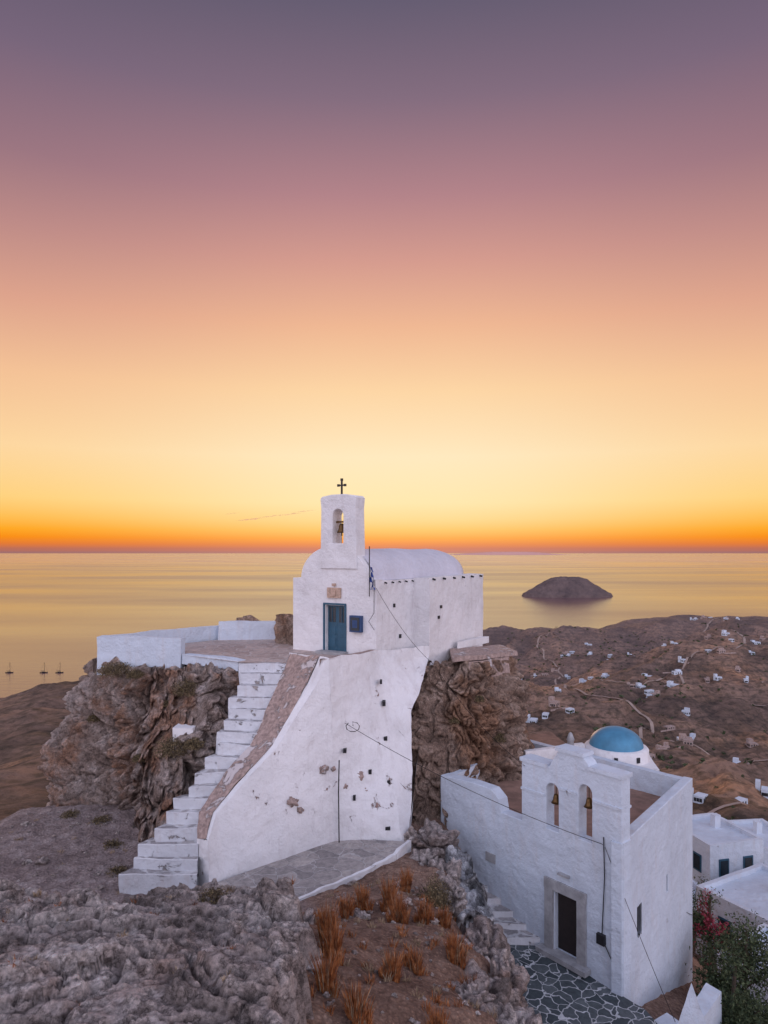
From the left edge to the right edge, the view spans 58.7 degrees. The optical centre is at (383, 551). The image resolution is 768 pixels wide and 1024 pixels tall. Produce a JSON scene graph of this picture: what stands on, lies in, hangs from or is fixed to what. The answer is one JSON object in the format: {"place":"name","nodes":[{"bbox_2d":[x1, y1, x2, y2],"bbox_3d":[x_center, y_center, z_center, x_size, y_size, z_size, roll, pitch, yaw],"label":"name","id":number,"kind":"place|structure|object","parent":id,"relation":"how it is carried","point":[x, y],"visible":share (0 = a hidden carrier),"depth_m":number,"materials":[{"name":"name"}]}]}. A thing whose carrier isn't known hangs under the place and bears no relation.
{"place":"outdoors","nodes":[
{"label":"outdoors","id":0,"kind":"place"},
{"bbox_2d":[218,840,410,899],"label":"paved terrace","id":1,"kind":"structure","parent":0,"point":[320,869],"depth_m":20.01,"materials":[{"name":"stone"}]},
{"bbox_2d":[0,785,707,1023],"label":"hilltop ground","id":2,"kind":"structure","parent":0,"point":[77,865],"depth_m":19.08,"materials":[{"name":"soil"}]},
{"bbox_2d":[59,809,82,818],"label":"dry shrub","id":3,"kind":"object","parent":2,"relation":"on","point":[70,813],"visible":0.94,"depth_m":23.89,"materials":[{"name":"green plant"}]},
{"bbox_2d":[89,814,112,826],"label":"dry shrub","id":4,"kind":"object","parent":2,"relation":"on","point":[100,819],"visible":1,"depth_m":23.37,"materials":[{"name":"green plant"}]},
{"bbox_2d":[100,838,123,850],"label":"dry shrub","id":5,"kind":"object","parent":2,"relation":"on","point":[113,843],"visible":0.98,"depth_m":21.57,"materials":[{"name":"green plant"}]},
{"bbox_2d":[105,863,127,877],"bbox_3d":[-7.803,9.363,20.009,0.815,0.357,0.836,0,0,0],"label":"dry shrub","id":6,"kind":"object","parent":2,"relation":"on","point":[119,868],"visible":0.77,"depth_m":19.95,"materials":[{"name":"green plant"}]},
{"bbox_2d":[0,877,319,1023],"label":"rock ledge","id":7,"kind":"object","parent":2,"relation":"on","point":[103,974],"visible":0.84,"depth_m":8.98,"materials":[{"name":"grey stone"}]},
{"bbox_2d":[197,885,228,903],"bbox_3d":[-3.008,6.065,12.007,0.711,0.294,0.663,0,0,-23],"label":"dry shrub","id":8,"kind":"object","parent":7,"relation":"on","point":[211,894],"visible":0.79,"depth_m":11.99,"materials":[{"name":"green plant"}]},
{"bbox_2d":[41,658,291,841],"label":"rocky crag","id":9,"kind":"structure","parent":2,"relation":"on","point":[105,762],"depth_m":24.53,"materials":[{"name":"brown stone"}]},
{"bbox_2d":[84,714,98,723],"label":"dry shrub","id":10,"kind":"object","parent":9,"relation":"on","point":[92,719],"visible":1,"depth_m":25.11,"materials":[{"name":"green plant"}]},
{"bbox_2d":[128,666,145,676],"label":"dry shrub","id":11,"kind":"object","parent":9,"relation":"on","point":[135,673],"visible":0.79,"depth_m":24.55,"materials":[{"name":"green plant"}]},
{"bbox_2d":[154,703,167,710],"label":"dry shrub","id":12,"kind":"object","parent":9,"relation":"on","point":[161,706],"visible":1,"depth_m":23.25,"materials":[{"name":"plant"}]},
{"bbox_2d":[152,735,196,757],"bbox_3d":[-6.731,6.208,22.064,1.491,0.618,1.408,0,0,0],"label":"dry shrub","id":13,"kind":"object","parent":9,"relation":"on","point":[171,745],"visible":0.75,"depth_m":21.81,"materials":[{"name":"green plant"}]},
{"bbox_2d":[172,722,193,740],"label":"whitewashed marker block","id":14,"kind":"structure","parent":9,"relation":"on","point":[180,730],"depth_m":22.19,"materials":[{"name":"white paint"}]},
{"bbox_2d":[168,678,200,696],"bbox_3d":[-6.766,4.621,23.360,1.184,0.580,1.086,0,0,0],"label":"dry shrub","id":15,"kind":"object","parent":9,"relation":"on","point":[183,690],"visible":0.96,"depth_m":23.16,"materials":[{"name":"green plant"}]},
{"bbox_2d":[183,736,205,750],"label":"dry shrub","id":16,"kind":"object","parent":9,"relation":"on","point":[192,744],"visible":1,"depth_m":21.51,"materials":[{"name":"green plant"}]},
{"bbox_2d":[96,620,380,675],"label":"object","id":17,"kind":"object","parent":9,"relation":"on","point":[224,645],"visible":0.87,"depth_m":25.45,"materials":[{"name":"white paint"}]},
{"bbox_2d":[95,661,130,677],"bbox_3d":[-9.779,4.213,24.892,1.411,0.595,1.540,0,0,0],"label":"dry shrub","id":18,"kind":"object","parent":17,"relation":"on","point":[111,668],"visible":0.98,"depth_m":24.74,"materials":[{"name":"green plant"}]},
{"bbox_2d":[274,611,292,644],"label":"rubble wall end","id":19,"kind":"structure","parent":17,"relation":"on","point":[283,628],"depth_m":28.04,"materials":[{"name":"brown stone"}]},
{"bbox_2d":[321,650,372,665],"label":"curb","id":20,"kind":"structure","parent":17,"relation":"on","point":[340,656],"depth_m":22.69,"materials":[{"name":"paint"}]},
{"bbox_2d":[293,478,482,707],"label":"whitewashed chapel","id":21,"kind":"structure","parent":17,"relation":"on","point":[432,599],"depth_m":25.91,"materials":[{"name":"white paint"}]},
{"bbox_2d":[323,603,345,651],"bbox_3d":[-1.780,2.850,25.530,1.050,1.880,0.272,0,0,32],"label":"double door","id":22,"kind":"structure","parent":21,"relation":"in","point":[336,614],"depth_m":25.62,"materials":[{"name":"blue paint"}]},
{"bbox_2d":[369,546,374,596],"bbox_3d":[-0.427,0.700,24.433,0.227,1.800,0.100,0,0,0],"label":"flag on pole","id":23,"kind":"object","parent":21,"relation":"attached to","point":[371,576],"visible":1,"depth_m":24.45,"materials":[{"name":"fabric"}]},
{"bbox_2d":[119,653,335,894],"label":"stone staircase","id":24,"kind":"structure","parent":2,"relation":"on","point":[191,843],"depth_m":20.73,"materials":[{"name":"paint"}]},
{"bbox_2d":[287,765,367,813],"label":"exposed wall stones","id":25,"kind":"object","parent":24,"relation":"attached to","point":[292,801],"visible":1,"depth_m":21.40,"materials":[{"name":"grey stone"}]},
{"bbox_2d":[1,808,488,1023],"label":"loose stones","id":26,"kind":"object","parent":2,"relation":"on","point":[358,912],"visible":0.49,"depth_m":15.22,"materials":[{"name":"grey stone"}]},
{"bbox_2d":[235,615,259,621],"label":"distant rock ridge","id":27,"kind":"object","parent":2,"relation":"on","point":[248,618],"depth_m":36.48,"materials":[{"name":"stone"}]},
{"bbox_2d":[1,819,497,1023],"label":"dry grass","id":28,"kind":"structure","parent":2,"relation":"on","point":[355,1005],"depth_m":12.21,"materials":[{"name":"plant"}]},
{"bbox_2d":[329,648,429,841],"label":"retaining wall","id":29,"kind":"structure","parent":2,"relation":"on","point":[359,692],"depth_m":22.57,"materials":[{"name":"white paint"}]},
{"bbox_2d":[338,722,359,842],"bbox_3d":[-1.152,7.364,21.822,0.734,3.872,0.243,0,0,-21],"label":"drainpipe","id":30,"kind":"object","parent":29,"relation":"attached to","point":[338,790],"visible":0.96,"depth_m":21.61,"materials":[{"name":"metal"}]},
{"bbox_2d":[344,679,389,829],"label":"drain slots","id":31,"kind":"object","parent":29,"relation":"attached to","point":[370,770],"visible":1,"depth_m":22.32,"materials":[{"name":"black"}]},
{"bbox_2d":[303,817,542,1023],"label":"rocks","id":32,"kind":"object","parent":2,"relation":"on","point":[502,989],"visible":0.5,"depth_m":14.79,"materials":[{"name":"grey stone"}]},
{"bbox_2d":[421,886,443,909],"bbox_3d":[1.170,8.767,17.201,0.731,0.659,0.726,0,0,0],"label":"dry shrub","id":33,"kind":"object","parent":2,"relation":"on","point":[438,901],"visible":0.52,"depth_m":17.15,"materials":[{"name":"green plant"}]},
{"bbox_2d":[416,871,453,918],"bbox_3d":[1.323,9.056,17.983,1.131,1.250,1.089,0,0,0],"label":"dry shrub","id":34,"kind":"object","parent":2,"relation":"on","point":[445,894],"visible":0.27,"depth_m":17.95,"materials":[{"name":"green plant"}]},
{"bbox_2d":[443,846,493,927],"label":"limewashed rock wall","id":35,"kind":"structure","parent":2,"relation":"on","point":[477,900],"depth_m":19.41,"materials":[{"name":"grey stone"}]},
{"bbox_2d":[410,657,537,825],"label":"conglomerate crag","id":36,"kind":"structure","parent":2,"relation":"on","point":[441,745],"depth_m":25.51,"materials":[{"name":"brown stone"}]},
{"bbox_2d":[474,695,485,701],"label":"dry shrub","id":37,"kind":"object","parent":36,"relation":"on","point":[479,698],"visible":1,"depth_m":25.66,"materials":[{"name":"green plant"}]},
{"bbox_2d":[450,636,517,673],"bbox_3d":[3.976,4.336,27.893,2.746,1.285,4.017,0,0,0],"label":"overhanging stone ledge","id":38,"kind":"object","parent":36,"relation":"on","point":[496,657],"visible":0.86,"depth_m":26.96,"materials":[{"name":"stone"}]},
{"bbox_2d":[496,733,505,742],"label":"dry shrub","id":39,"kind":"object","parent":36,"relation":"on","point":[500,737],"visible":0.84,"depth_m":26.05,"materials":[{"name":"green plant"}]},
{"bbox_2d":[459,925,509,961],"bbox_3d":[2.443,10.697,14.326,1.611,4.012,6.834,0,0,0],"label":"rock bank","id":40,"kind":"object","parent":2,"relation":"on","point":[463,929],"visible":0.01,"depth_m":16.82,"materials":[{"name":"grey stone"}]},
{"bbox_2d":[345,588,704,1020],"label":"overhead cables","id":41,"kind":"object","parent":2,"relation":"on","point":[513,809],"visible":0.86,"depth_m":20.38,"materials":[{"name":"metal"}]},
{"bbox_2d":[526,732,584,759],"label":"flat roofed house","id":42,"kind":"structure","parent":2,"relation":"on","point":[549,752],"depth_m":27.16,"materials":[{"name":"paint"}]},
{"bbox_2d":[473,872,656,1023],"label":"paved alley","id":43,"kind":"structure","parent":2,"relation":"on","point":[555,993],"depth_m":18.67,"materials":[{"name":"stone"}]},
{"bbox_2d":[441,741,691,1006],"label":"white church","id":44,"kind":"structure","parent":2,"relation":"on","point":[563,895],"depth_m":20.46,"materials":[{"name":"paint"}]},
{"bbox_2d":[558,893,575,956],"bbox_3d":[5.447,10.900,20.037,0.060,1.800,0.820,0,0,-40],"label":"door","id":45,"kind":"structure","parent":44,"relation":"in","point":[566,905],"depth_m":20.06,"materials":[{"name":"brown wood"}]},
{"bbox_2d":[584,726,659,770],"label":"blue domed chapel","id":46,"kind":"structure","parent":2,"relation":"on","point":[622,744],"depth_m":26.70,"materials":[{"name":"paint"}]},
{"bbox_2d":[655,983,722,1023],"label":"sloping white wall","id":47,"kind":"structure","parent":2,"relation":"on","point":[704,1005],"depth_m":18.71,"materials":[{"name":"white paint"}]},
{"bbox_2d":[692,881,738,978],"bbox_3d":[12.165,14.433,25.619,2.371,4.162,2.519,0,0,-17],"label":"bougainvillea","id":48,"kind":"object","parent":2,"relation":"on","point":[703,928],"visible":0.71,"depth_m":25.36,"materials":[{"name":"red plant"}]},
{"bbox_2d":[684,902,767,1023],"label":"bush","id":49,"kind":"object","parent":2,"relation":"on","point":[750,942],"visible":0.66,"depth_m":22.03,"materials":[{"name":"green plant"}]},
{"bbox_2d":[697,946,767,1023],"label":"bush","id":50,"kind":"object","parent":2,"relation":"on","point":[735,1010],"visible":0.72,"depth_m":20.27,"materials":[{"name":"green plant"}]},
{"bbox_2d":[0,553,767,697],"bbox_3d":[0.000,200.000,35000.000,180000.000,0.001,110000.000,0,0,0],"label":"sea","id":51,"kind":"structure","parent":0,"point":[63,609],"depth_m":3276.86,"materials":[{"name":"liquid"}]},
{"bbox_2d":[522,576,612,597],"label":"island","id":52,"kind":"structure","parent":51,"relation":"on","point":[566,587],"depth_m":3011.50,"materials":[{"name":"brown stone"}]},
{"bbox_2d":[0,615,767,969],"bbox_3d":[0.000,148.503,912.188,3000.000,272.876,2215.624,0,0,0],"label":"terrain","id":53,"kind":"structure","parent":0,"point":[30,719],"depth_m":567.49,"materials":[{"name":"brown soil"}]},
{"bbox_2d":[497,620,767,819],"bbox_3d":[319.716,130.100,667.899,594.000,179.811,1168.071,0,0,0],"label":"distant trees","id":54,"kind":"object","parent":53,"relation":"on","point":[667,738],"visible":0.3,"depth_m":595.39,"materials":[{"name":"green plant"}]},
{"bbox_2d":[524,615,767,803],"bbox_3d":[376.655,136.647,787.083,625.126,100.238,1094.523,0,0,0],"label":"distant village","id":55,"kind":"object","parent":53,"relation":"on","point":[699,797],"visible":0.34,"depth_m":559.61,"materials":[{"name":"paint"}]},
{"bbox_2d":[692,879,696,917],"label":"walls","id":56,"kind":"structure","parent":53,"relation":"on","point":[694,884],"depth_m":41.88,"materials":[{"name":"white paint"}]},
{"bbox_2d":[692,874,708,906],"bbox_3d":[18.434,20.874,39.599,3.071,4.278,2.736,0,0,0],"label":"evergreen tree","id":57,"kind":"object","parent":53,"relation":"on","point":[697,884],"visible":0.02,"depth_m":39.56,"materials":[{"name":"green plant"}]},
{"bbox_2d":[692,813,763,883],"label":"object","id":58,"kind":"structure","parent":53,"relation":"on","point":[731,841],"depth_m":43.19,"materials":[{"name":"white paint"}]},
{"bbox_2d":[710,813,720,828],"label":"chimney","id":59,"kind":"object","parent":58,"relation":"on","point":[715,819],"visible":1,"depth_m":45.60,"materials":[{"name":"white paint"}]},
{"bbox_2d":[693,851,752,876],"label":"blue windows","id":60,"kind":"structure","parent":58,"relation":"attached to","point":[724,865],"depth_m":42.92,"materials":[{"name":"paint"}]},
{"bbox_2d":[696,863,767,959],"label":"walls","id":61,"kind":"structure","parent":53,"relation":"on","point":[744,892],"depth_m":35.19,"materials":[{"name":"white paint"}]},
{"bbox_2d":[718,915,731,934],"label":"blue windows","id":62,"kind":"structure","parent":61,"relation":"attached to","point":[723,920],"depth_m":34.16,"materials":[{"name":"paint"}]},
{"bbox_2d":[716,923,767,1012],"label":"walls","id":63,"kind":"structure","parent":53,"relation":"on","point":[765,929],"depth_m":29.07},
{"bbox_2d":[729,818,767,864],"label":"walls","id":64,"kind":"structure","parent":53,"relation":"on","point":[746,824],"depth_m":51.63,"materials":[{"name":"white paint"}]},
{"bbox_2d":[753,820,761,833],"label":"chimney","id":65,"kind":"object","parent":64,"relation":"on","point":[757,826],"visible":0.93,"depth_m":50.48,"materials":[{"name":"white paint"}]},
{"bbox_2d":[0,0,767,552],"label":"sky","id":66,"kind":"structure","parent":0,"point":[495,272],"materials":[{"name":"orange"}]},
{"bbox_2d":[449,552,565,554],"bbox_3d":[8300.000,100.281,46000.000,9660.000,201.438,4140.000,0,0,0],"label":"distant island","id":67,"kind":"structure","parent":0,"point":[510,553],"depth_m":44976.89,"materials":[{"name":"purple"}]},
{"bbox_2d":[540,618,767,812],"bbox_3d":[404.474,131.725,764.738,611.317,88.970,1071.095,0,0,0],"label":"road","id":68,"kind":"structure","parent":0,"point":[649,731],"depth_m":645.46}
]}

